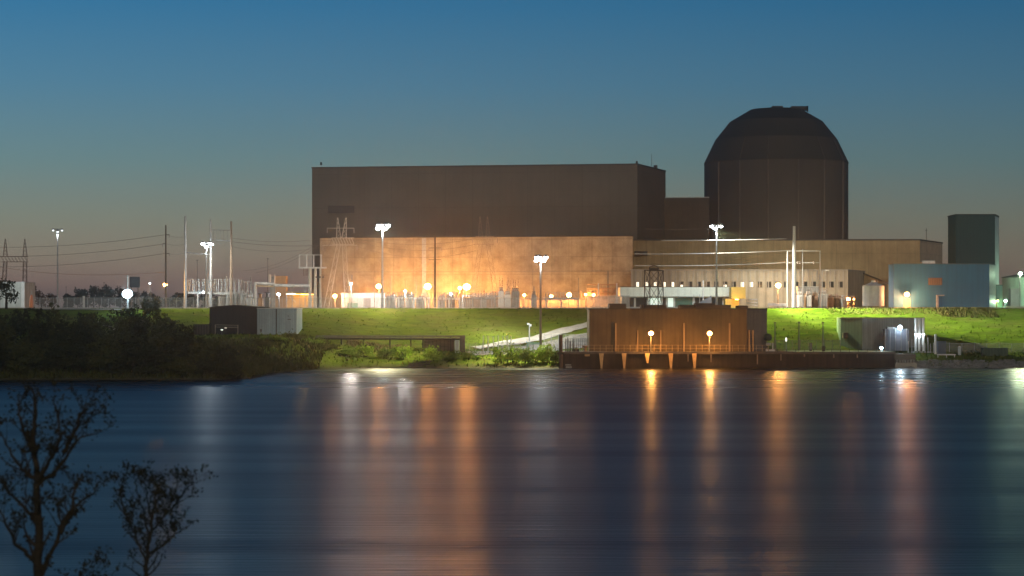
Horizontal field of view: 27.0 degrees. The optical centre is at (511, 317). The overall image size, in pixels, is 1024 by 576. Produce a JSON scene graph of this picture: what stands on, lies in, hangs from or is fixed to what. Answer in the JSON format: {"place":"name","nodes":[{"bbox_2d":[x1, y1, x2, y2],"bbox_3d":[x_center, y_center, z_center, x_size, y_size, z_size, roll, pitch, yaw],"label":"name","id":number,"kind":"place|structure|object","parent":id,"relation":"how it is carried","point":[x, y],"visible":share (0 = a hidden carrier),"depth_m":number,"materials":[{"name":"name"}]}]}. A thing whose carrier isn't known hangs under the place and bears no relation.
{"place":"outdoors","nodes":[
{"label":"outdoors","id":0,"kind":"place"},
{"bbox_2d":[0,282,34,306],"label":"white building","id":1,"kind":"structure","parent":0,"point":[24,289],"depth_m":540.00,"materials":[{"name":"metal"}]},
{"bbox_2d":[253,282,308,306],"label":"pipe bridge","id":2,"kind":"structure","parent":0,"point":[256,284],"depth_m":507.75,"materials":[{"name":"white paint"}]},
{"bbox_2d":[323,218,357,306],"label":"lattice tower","id":3,"kind":"structure","parent":0,"point":[342,244],"depth_m":521.50,"materials":[{"name":"metal"}]},
{"bbox_2d":[0,368,1023,575],"bbox_3d":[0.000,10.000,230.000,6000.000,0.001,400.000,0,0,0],"label":"water","id":4,"kind":"structure","parent":0,"point":[631,472],"depth_m":138.38,"materials":[{"name":"blue liquid"}]},
{"bbox_2d":[557,335,563,367],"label":"mooring pile","id":5,"kind":"object","parent":4,"relation":"in","point":[560,352],"visible":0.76,"depth_m":419.96,"materials":[{"name":"brown wood"}]},
{"bbox_2d":[0,307,1023,379],"bbox_3d":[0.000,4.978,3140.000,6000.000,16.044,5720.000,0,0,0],"label":"ground","id":6,"kind":"structure","parent":0,"point":[412,320],"depth_m":459.54,"materials":[{"name":"green plant"}]},
{"bbox_2d":[0,278,19,308],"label":"tree","id":7,"kind":"object","parent":6,"relation":"on","point":[6,286],"visible":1,"depth_m":429.70,"materials":[{"name":"green plant"}]},
{"bbox_2d":[0,239,27,281],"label":"lattice tower","id":8,"kind":"structure","parent":6,"relation":"on","point":[6,254],"depth_m":599.76,"materials":[{"name":"metal"}]},
{"bbox_2d":[0,309,33,354],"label":"shrub","id":9,"kind":"object","parent":6,"relation":"on","point":[19,327],"visible":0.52,"depth_m":356.32,"materials":[{"name":"green plant"}]},
{"bbox_2d":[21,307,53,356],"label":"shrub","id":10,"kind":"object","parent":6,"relation":"on","point":[37,327],"visible":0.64,"depth_m":357.21,"materials":[{"name":"green plant"}]},
{"bbox_2d":[35,290,49,306],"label":"tree","id":11,"kind":"object","parent":6,"relation":"on","point":[40,300],"visible":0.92,"depth_m":639.42,"materials":[{"name":"green plant"}]},
{"bbox_2d":[35,302,80,350],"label":"shrub","id":12,"kind":"object","parent":6,"relation":"on","point":[51,328],"visible":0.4,"depth_m":360.97,"materials":[{"name":"green plant"}]},
{"bbox_2d":[63,293,74,306],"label":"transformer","id":13,"kind":"object","parent":6,"relation":"on","point":[68,300],"visible":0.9,"depth_m":898.70,"materials":[{"name":"grey metal"}]},
{"bbox_2d":[51,312,97,353],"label":"shrub","id":14,"kind":"object","parent":6,"relation":"on","point":[60,329],"visible":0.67,"depth_m":355.32,"materials":[{"name":"green plant"}]},
{"bbox_2d":[72,287,83,306],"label":"tree","id":15,"kind":"object","parent":6,"relation":"on","point":[78,299],"visible":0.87,"depth_m":908.73,"materials":[{"name":"green plant"}]},
{"bbox_2d":[80,285,96,306],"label":"tree","id":16,"kind":"object","parent":6,"relation":"on","point":[89,300],"visible":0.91,"depth_m":904.50,"materials":[{"name":"green plant"}]},
{"bbox_2d":[70,314,109,346],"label":"shrub","id":17,"kind":"object","parent":6,"relation":"on","point":[90,340],"visible":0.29,"depth_m":358.65,"materials":[{"name":"green plant"}]},
{"bbox_2d":[91,286,107,306],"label":"tree","id":18,"kind":"object","parent":6,"relation":"on","point":[99,293],"visible":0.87,"depth_m":899.33,"materials":[{"name":"green plant"}]},
{"bbox_2d":[84,311,131,355],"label":"shrub","id":19,"kind":"object","parent":6,"relation":"on","point":[122,330],"visible":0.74,"depth_m":351.68,"materials":[{"name":"green plant"}]},
{"bbox_2d":[102,284,117,306],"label":"tree","id":20,"kind":"object","parent":6,"relation":"on","point":[110,293],"visible":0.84,"depth_m":909.28,"materials":[{"name":"green plant"}]},
{"bbox_2d":[112,286,126,306],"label":"tree","id":21,"kind":"object","parent":6,"relation":"on","point":[118,301],"visible":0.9,"depth_m":898.64,"materials":[{"name":"green plant"}]},
{"bbox_2d":[105,308,147,350],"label":"shrub","id":22,"kind":"object","parent":6,"relation":"on","point":[131,316],"visible":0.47,"depth_m":357.14,"materials":[{"name":"green plant"}]},
{"bbox_2d":[130,277,139,306],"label":"equipment board","id":23,"kind":"object","parent":6,"relation":"on","point":[134,281],"visible":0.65,"depth_m":545.00,"materials":[{"name":"metal"}]},
{"bbox_2d":[123,302,162,351],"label":"shrub","id":24,"kind":"object","parent":6,"relation":"on","point":[145,331],"visible":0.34,"depth_m":362.33,"materials":[{"name":"green plant"}]},
{"bbox_2d":[140,297,154,312],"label":"shrub","id":25,"kind":"object","parent":6,"relation":"on","point":[147,305],"visible":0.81,"depth_m":469.64,"materials":[{"name":"green plant"}]},
{"bbox_2d":[144,309,182,352],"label":"shrub","id":26,"kind":"object","parent":6,"relation":"on","point":[157,333],"visible":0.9,"depth_m":356.82,"materials":[{"name":"green plant"}]},
{"bbox_2d":[0,334,330,378],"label":"undergrowth","id":27,"kind":"object","parent":6,"relation":"on","point":[250,367],"visible":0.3,"depth_m":379.69,"materials":[{"name":"green plant"}]},
{"bbox_2d":[162,225,169,306],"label":"utility pole","id":28,"kind":"object","parent":6,"relation":"on","point":[165,243],"visible":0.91,"depth_m":497.84,"materials":[{"name":"brown wood"}]},
{"bbox_2d":[159,320,195,354],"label":"shrub","id":29,"kind":"object","parent":6,"relation":"on","point":[184,328],"visible":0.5,"depth_m":358.95,"materials":[{"name":"green plant"}]},
{"bbox_2d":[172,292,188,306],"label":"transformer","id":30,"kind":"object","parent":6,"relation":"on","point":[180,300],"visible":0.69,"depth_m":899.61,"materials":[{"name":"grey metal"}]},
{"bbox_2d":[184,216,186,306],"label":"utility pole","id":31,"kind":"object","parent":6,"relation":"on","point":[185,271],"visible":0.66,"depth_m":499.76,"materials":[{"name":"metal"}]},
{"bbox_2d":[187,278,208,306],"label":"insulator rack","id":32,"kind":"object","parent":6,"relation":"on","point":[194,292],"visible":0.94,"depth_m":500.72,"materials":[{"name":"metal"}]},
{"bbox_2d":[193,324,209,334],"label":"dark crate","id":33,"kind":"object","parent":6,"relation":"on","point":[202,329],"visible":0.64,"depth_m":441.00,"materials":[{"name":"black"}]},
{"bbox_2d":[201,241,211,306],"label":"mast light","id":34,"kind":"object","parent":6,"relation":"on","point":[206,245],"visible":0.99,"depth_m":491.81,"materials":[{"name":"metal"}]},
{"bbox_2d":[209,219,211,306],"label":"utility pole","id":35,"kind":"object","parent":6,"relation":"on","point":[210,275],"visible":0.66,"depth_m":499.76,"materials":[{"name":"metal"}]},
{"bbox_2d":[208,279,238,306],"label":"insulator rack","id":36,"kind":"object","parent":6,"relation":"on","point":[225,292],"visible":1,"depth_m":502.16,"materials":[{"name":"metal"}]},
{"bbox_2d":[230,221,232,304],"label":"utility pole","id":37,"kind":"object","parent":6,"relation":"on","point":[231,289],"visible":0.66,"depth_m":499.76,"materials":[{"name":"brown metal"}]},
{"bbox_2d":[239,281,252,304],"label":"insulator rack","id":38,"kind":"object","parent":6,"relation":"on","point":[246,293],"visible":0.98,"depth_m":506.50,"materials":[{"name":"metal"}]},
{"bbox_2d":[209,305,302,334],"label":"building","id":39,"kind":"structure","parent":6,"relation":"on","point":[251,319],"depth_m":442.20,"materials":[{"name":"black"}]},
{"bbox_2d":[247,335,275,345],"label":"shrub","id":40,"kind":"object","parent":6,"relation":"on","point":[269,342],"visible":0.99,"depth_m":409.12,"materials":[{"name":"green plant"}]},
{"bbox_2d":[268,274,287,306],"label":"roof cabin","id":41,"kind":"object","parent":6,"relation":"on","point":[279,280],"visible":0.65,"depth_m":560.00,"materials":[{"name":"beige metal"}]},
{"bbox_2d":[285,291,313,306],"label":"canopy shed","id":42,"kind":"structure","parent":6,"relation":"on","point":[299,298],"depth_m":525.50,"materials":[{"name":"grey metal"}]},
{"bbox_2d":[299,255,325,306],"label":"substation frame","id":43,"kind":"object","parent":6,"relation":"on","point":[308,271],"visible":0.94,"depth_m":509.85,"materials":[{"name":"beige metal"}]},
{"bbox_2d":[340,293,384,306],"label":"white shed","id":44,"kind":"structure","parent":6,"relation":"on","point":[357,299],"depth_m":535.00,"materials":[{"name":"paint"}]},
{"bbox_2d":[355,344,375,356],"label":"shrub","id":45,"kind":"object","parent":6,"relation":"on","point":[367,350],"visible":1,"depth_m":425.79,"materials":[{"name":"green plant"}]},
{"bbox_2d":[376,222,389,306],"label":"mast light","id":46,"kind":"object","parent":6,"relation":"on","point":[379,225],"visible":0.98,"depth_m":488.81,"materials":[{"name":"metal"}]},
{"bbox_2d":[376,346,396,358],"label":"shrub","id":47,"kind":"object","parent":6,"relation":"on","point":[385,353],"visible":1,"depth_m":425.76,"materials":[{"name":"green plant"}]},
{"bbox_2d":[316,335,464,351],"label":"pipe trestle","id":48,"kind":"object","parent":6,"relation":"on","point":[363,338],"visible":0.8,"depth_m":435.98,"materials":[{"name":"metal"}]},
{"bbox_2d":[390,343,413,359],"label":"shrub","id":49,"kind":"object","parent":6,"relation":"on","point":[406,351],"visible":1,"depth_m":426.59,"materials":[{"name":"green plant"}]},
{"bbox_2d":[385,291,429,306],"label":"insulator rack","id":50,"kind":"object","parent":6,"relation":"on","point":[414,298],"visible":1,"depth_m":516.83,"materials":[{"name":"grey metal"}]},
{"bbox_2d":[421,344,443,360],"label":"shrub","id":51,"kind":"object","parent":6,"relation":"on","point":[432,353],"visible":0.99,"depth_m":425.09,"materials":[{"name":"green plant"}]},
{"bbox_2d":[428,236,441,306],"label":"utility pole","id":52,"kind":"object","parent":6,"relation":"on","point":[434,259],"visible":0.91,"depth_m":509.79,"materials":[{"name":"brown wood"}]},
{"bbox_2d":[424,340,454,350],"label":"intake box","id":53,"kind":"object","parent":6,"relation":"on","point":[443,345],"visible":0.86,"depth_m":437.20,"materials":[{"name":"metal"}]},
{"bbox_2d":[437,292,460,306],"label":"insulator rack","id":54,"kind":"object","parent":6,"relation":"on","point":[449,298],"visible":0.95,"depth_m":517.92,"materials":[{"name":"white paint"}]},
{"bbox_2d":[444,349,462,359],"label":"shrub","id":55,"kind":"object","parent":6,"relation":"on","point":[452,356],"visible":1,"depth_m":426.41,"materials":[{"name":"green plant"}]},
{"bbox_2d":[320,235,632,306],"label":"concrete annex","id":56,"kind":"object","parent":6,"relation":"on","point":[576,263],"visible":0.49,"depth_m":559.30,"materials":[{"name":"concrete"}]},
{"bbox_2d":[468,217,497,306],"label":"lattice tower","id":57,"kind":"structure","parent":6,"relation":"on","point":[481,236],"depth_m":529.46,"materials":[{"name":"metal"}]},
{"bbox_2d":[471,290,495,306],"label":"insulator rack","id":58,"kind":"object","parent":6,"relation":"on","point":[478,297],"visible":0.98,"depth_m":520.87,"materials":[{"name":"metal"}]},
{"bbox_2d":[311,161,665,306],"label":"turbine hall","id":59,"kind":"structure","parent":6,"relation":"on","point":[557,200],"depth_m":579.18,"materials":[{"name":"metal"}]},
{"bbox_2d":[498,278,503,306],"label":"transformer","id":60,"kind":"object","parent":6,"relation":"on","point":[500,297],"visible":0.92,"depth_m":520.00,"materials":[{"name":"white paint"}]},
{"bbox_2d":[492,345,509,363],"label":"shrub","id":61,"kind":"object","parent":6,"relation":"on","point":[498,355],"visible":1,"depth_m":423.57,"materials":[{"name":"green plant"}]},
{"bbox_2d":[505,277,510,306],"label":"transformer","id":62,"kind":"object","parent":6,"relation":"on","point":[507,298],"visible":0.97,"depth_m":518.00,"materials":[{"name":"white paint"}]},
{"bbox_2d":[0,307,1023,307],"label":"kerb","id":63,"kind":"structure","parent":6,"relation":"on","point":[479,307],"depth_m":480.60,"materials":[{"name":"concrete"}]},
{"bbox_2d":[504,342,522,361],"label":"shrub","id":64,"kind":"object","parent":6,"relation":"on","point":[512,355],"visible":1,"depth_m":424.27,"materials":[{"name":"green plant"}]},
{"bbox_2d":[511,281,518,306],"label":"transformer","id":65,"kind":"object","parent":6,"relation":"on","point":[514,293],"visible":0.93,"depth_m":522.00,"materials":[{"name":"metal"}]},
{"bbox_2d":[516,347,534,362],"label":"shrub","id":66,"kind":"object","parent":6,"relation":"on","point":[525,358],"visible":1,"depth_m":423.11,"materials":[{"name":"green plant"}]},
{"bbox_2d":[528,347,544,362],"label":"shrub","id":67,"kind":"object","parent":6,"relation":"on","point":[539,352],"visible":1,"depth_m":424.51,"materials":[{"name":"green plant"}]},
{"bbox_2d":[463,299,619,307],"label":"fence","id":68,"kind":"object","parent":6,"relation":"on","point":[556,303],"depth_m":548.00,"materials":[{"name":"metal"}]},
{"bbox_2d":[536,343,554,361],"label":"shrub","id":69,"kind":"object","parent":6,"relation":"on","point":[546,356],"visible":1,"depth_m":425.36,"materials":[{"name":"green plant"}]},
{"bbox_2d":[547,347,558,363],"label":"shrub","id":70,"kind":"object","parent":6,"relation":"on","point":[553,354],"visible":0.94,"depth_m":423.64,"materials":[{"name":"green plant"}]},
{"bbox_2d":[545,292,578,306],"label":"insulator rack","id":71,"kind":"object","parent":6,"relation":"on","point":[561,299],"visible":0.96,"depth_m":523.85,"materials":[{"name":"metal"}]},
{"bbox_2d":[581,284,618,306],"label":"pipe rack","id":72,"kind":"object","parent":6,"relation":"on","point":[605,292],"visible":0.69,"depth_m":545.91,"materials":[{"name":"metal"}]},
{"bbox_2d":[256,306,998,351],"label":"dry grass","id":73,"kind":"structure","parent":6,"relation":"on","point":[944,309],"depth_m":473.63,"materials":[{"name":"green plant"}]},
{"bbox_2d":[618,287,728,306],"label":"gatehouse","id":74,"kind":"object","parent":6,"relation":"on","point":[675,296],"visible":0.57,"depth_m":505.00,"materials":[{"name":"white metal"}]},
{"bbox_2d":[675,297,692,306],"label":"window","id":75,"kind":"structure","parent":74,"relation":"in","point":[678,300],"depth_m":506.12,"materials":[{"name":"glass"}]},
{"bbox_2d":[710,223,722,304],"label":"mast light","id":76,"kind":"object","parent":6,"relation":"on","point":[716,283],"visible":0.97,"depth_m":488.83,"materials":[{"name":"metal"}]},
{"bbox_2d":[563,350,895,367],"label":"dock","id":77,"kind":"object","parent":6,"relation":"on","point":[747,359],"visible":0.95,"depth_m":421.00,"materials":[{"name":"brown concrete"}]},
{"bbox_2d":[586,303,767,350],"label":"pump house","id":78,"kind":"structure","parent":77,"relation":"on","point":[623,326],"depth_m":426.28,"materials":[{"name":"brown concrete"}]},
{"bbox_2d":[644,265,663,307],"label":"gantry frame","id":79,"kind":"object","parent":78,"relation":"on","point":[653,269],"visible":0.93,"depth_m":431.47,"materials":[{"name":"metal"}]},
{"bbox_2d":[883,327,908,350],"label":"transformer box","id":80,"kind":"object","parent":77,"relation":"on","point":[895,339],"visible":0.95,"depth_m":432.50,"materials":[{"name":"metal"}]},
{"bbox_2d":[724,287,745,306],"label":"yellow cabin","id":81,"kind":"object","parent":6,"relation":"on","point":[736,294],"visible":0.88,"depth_m":499.00,"materials":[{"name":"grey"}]},
{"bbox_2d":[792,226,796,306],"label":"steel pole","id":82,"kind":"object","parent":6,"relation":"on","point":[794,299],"visible":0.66,"depth_m":496.63,"materials":[{"name":"grey metal"}]},
{"bbox_2d":[787,249,820,306],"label":"bus gantry","id":83,"kind":"object","parent":6,"relation":"on","point":[802,262],"visible":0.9,"depth_m":499.87,"materials":[{"name":"grey metal"}]},
{"bbox_2d":[818,288,827,306],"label":"transformer","id":84,"kind":"object","parent":6,"relation":"on","point":[824,300],"visible":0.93,"depth_m":502.00,"materials":[{"name":"metal"}]},
{"bbox_2d":[862,280,883,306],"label":"silo","id":85,"kind":"object","parent":6,"relation":"on","point":[873,293],"visible":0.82,"depth_m":489.99,"materials":[{"name":"white paint"}]},
{"bbox_2d":[863,273,888,306],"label":"lean to shed","id":86,"kind":"object","parent":6,"relation":"on","point":[868,278],"visible":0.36,"depth_m":550.00,"materials":[{"name":"metal"}]},
{"bbox_2d":[837,317,924,349],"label":"concrete building","id":87,"kind":"structure","parent":6,"relation":"on","point":[862,333],"depth_m":440.22,"materials":[{"name":"grey concrete"}]},
{"bbox_2d":[894,354,916,367],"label":"outfall weir","id":88,"kind":"object","parent":6,"relation":"on","point":[903,360],"visible":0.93,"depth_m":422.13,"materials":[{"name":"concrete"}]},
{"bbox_2d":[937,341,946,353],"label":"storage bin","id":89,"kind":"object","parent":6,"relation":"on","point":[941,347],"visible":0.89,"depth_m":432.00,"materials":[{"name":"metal"}]},
{"bbox_2d":[905,359,1023,367],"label":"riprap","id":90,"kind":"object","parent":6,"relation":"on","point":[1007,363],"visible":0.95,"depth_m":422.70,"materials":[{"name":"stone"}]},
{"bbox_2d":[947,214,998,306],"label":"elevator tower","id":91,"kind":"structure","parent":6,"relation":"on","point":[973,238],"depth_m":506.00,"materials":[{"name":"teal"}]},
{"bbox_2d":[981,348,1007,355],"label":"skip container","id":92,"kind":"object","parent":6,"relation":"on","point":[995,351],"visible":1,"depth_m":431.00,"materials":[{"name":"metal"}]},
{"bbox_2d":[996,285,1002,306],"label":"teal cubicle","id":93,"kind":"object","parent":6,"relation":"on","point":[999,292],"visible":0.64,"depth_m":508.00,"materials":[{"name":"metal"}]},
{"bbox_2d":[1002,273,1023,306],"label":"building","id":94,"kind":"structure","parent":6,"relation":"on","point":[1010,283],"depth_m":516.72,"materials":[{"name":"metal"}]},
{"bbox_2d":[1008,287,1018,305],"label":"door","id":95,"kind":"structure","parent":94,"relation":"in","point":[1013,293],"depth_m":516.35,"materials":[{"name":"metal"}]},
{"bbox_2d":[0,0,1023,306],"label":"sky","id":96,"kind":"structure","parent":0,"point":[124,120],"materials":[{"name":"blue"}]},
{"bbox_2d":[467,349,558,354],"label":"gravel path","id":97,"kind":"structure","parent":0,"point":[482,353],"depth_m":434.64,"materials":[{"name":"gravel"}]},
{"bbox_2d":[534,254,547,347],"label":"mast light","id":98,"kind":"object","parent":97,"relation":"on","point":[539,256],"visible":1,"depth_m":435.83,"materials":[{"name":"metal"}]},
{"bbox_2d":[503,333,586,350],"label":"gravel slope","id":99,"kind":"structure","parent":0,"point":[571,337],"depth_m":447.85,"materials":[{"name":"grey gravel"}]},
{"bbox_2d":[472,307,639,348],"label":"path","id":100,"kind":"structure","parent":0,"point":[555,332],"depth_m":451.87,"materials":[{"name":"concrete"}]},
{"bbox_2d":[576,348,767,348],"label":"dock railing","id":101,"kind":"object","parent":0,"point":[671,348],"visible":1,"depth_m":421.58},
{"bbox_2d":[665,197,708,238],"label":"fuel building","id":102,"kind":"structure","parent":0,"point":[689,216],"depth_m":597.02,"materials":[{"name":"concrete"}]},
{"bbox_2d":[630,269,864,306],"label":"office building","id":103,"kind":"structure","parent":0,"point":[760,286],"depth_m":535.00,"materials":[{"name":"concrete"}]},
{"bbox_2d":[704,106,848,238],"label":"reactor dome","id":104,"kind":"structure","parent":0,"point":[776,172],"depth_m":595.19,"materials":[{"name":"concrete"}]},
{"bbox_2d":[633,228,942,282],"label":"control building","id":105,"kind":"structure","parent":0,"point":[874,257],"depth_m":566.51,"materials":[{"name":"concrete"}]},
{"bbox_2d":[796,286,818,294],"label":"radiator bank","id":106,"kind":"structure","parent":0,"point":[812,289],"depth_m":508.00,"materials":[{"name":"white paint"}]},
{"bbox_2d":[888,263,994,306],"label":"blue building","id":107,"kind":"structure","parent":0,"point":[948,284],"depth_m":495.00,"materials":[{"name":"metal"}]},
{"bbox_3d":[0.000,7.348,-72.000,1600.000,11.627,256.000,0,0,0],"label":"near bank","id":108,"kind":"structure","parent":0,"visible":0},
{"bbox_2d":[0,370,121,575],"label":"sapling","id":109,"kind":"object","parent":108,"relation":"on","point":[38,477],"visible":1,"depth_m":18.05,"materials":[{"name":"black plant"}]},
{"bbox_2d":[54,545,120,575],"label":"sapling","id":110,"kind":"object","parent":108,"relation":"on","point":[96,559],"visible":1,"depth_m":18.30,"materials":[{"name":"black plant"}]},
{"bbox_2d":[109,458,217,575],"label":"sapling","id":111,"kind":"object","parent":108,"relation":"on","point":[141,472],"visible":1,"depth_m":18.62,"materials":[{"name":"black plant"}]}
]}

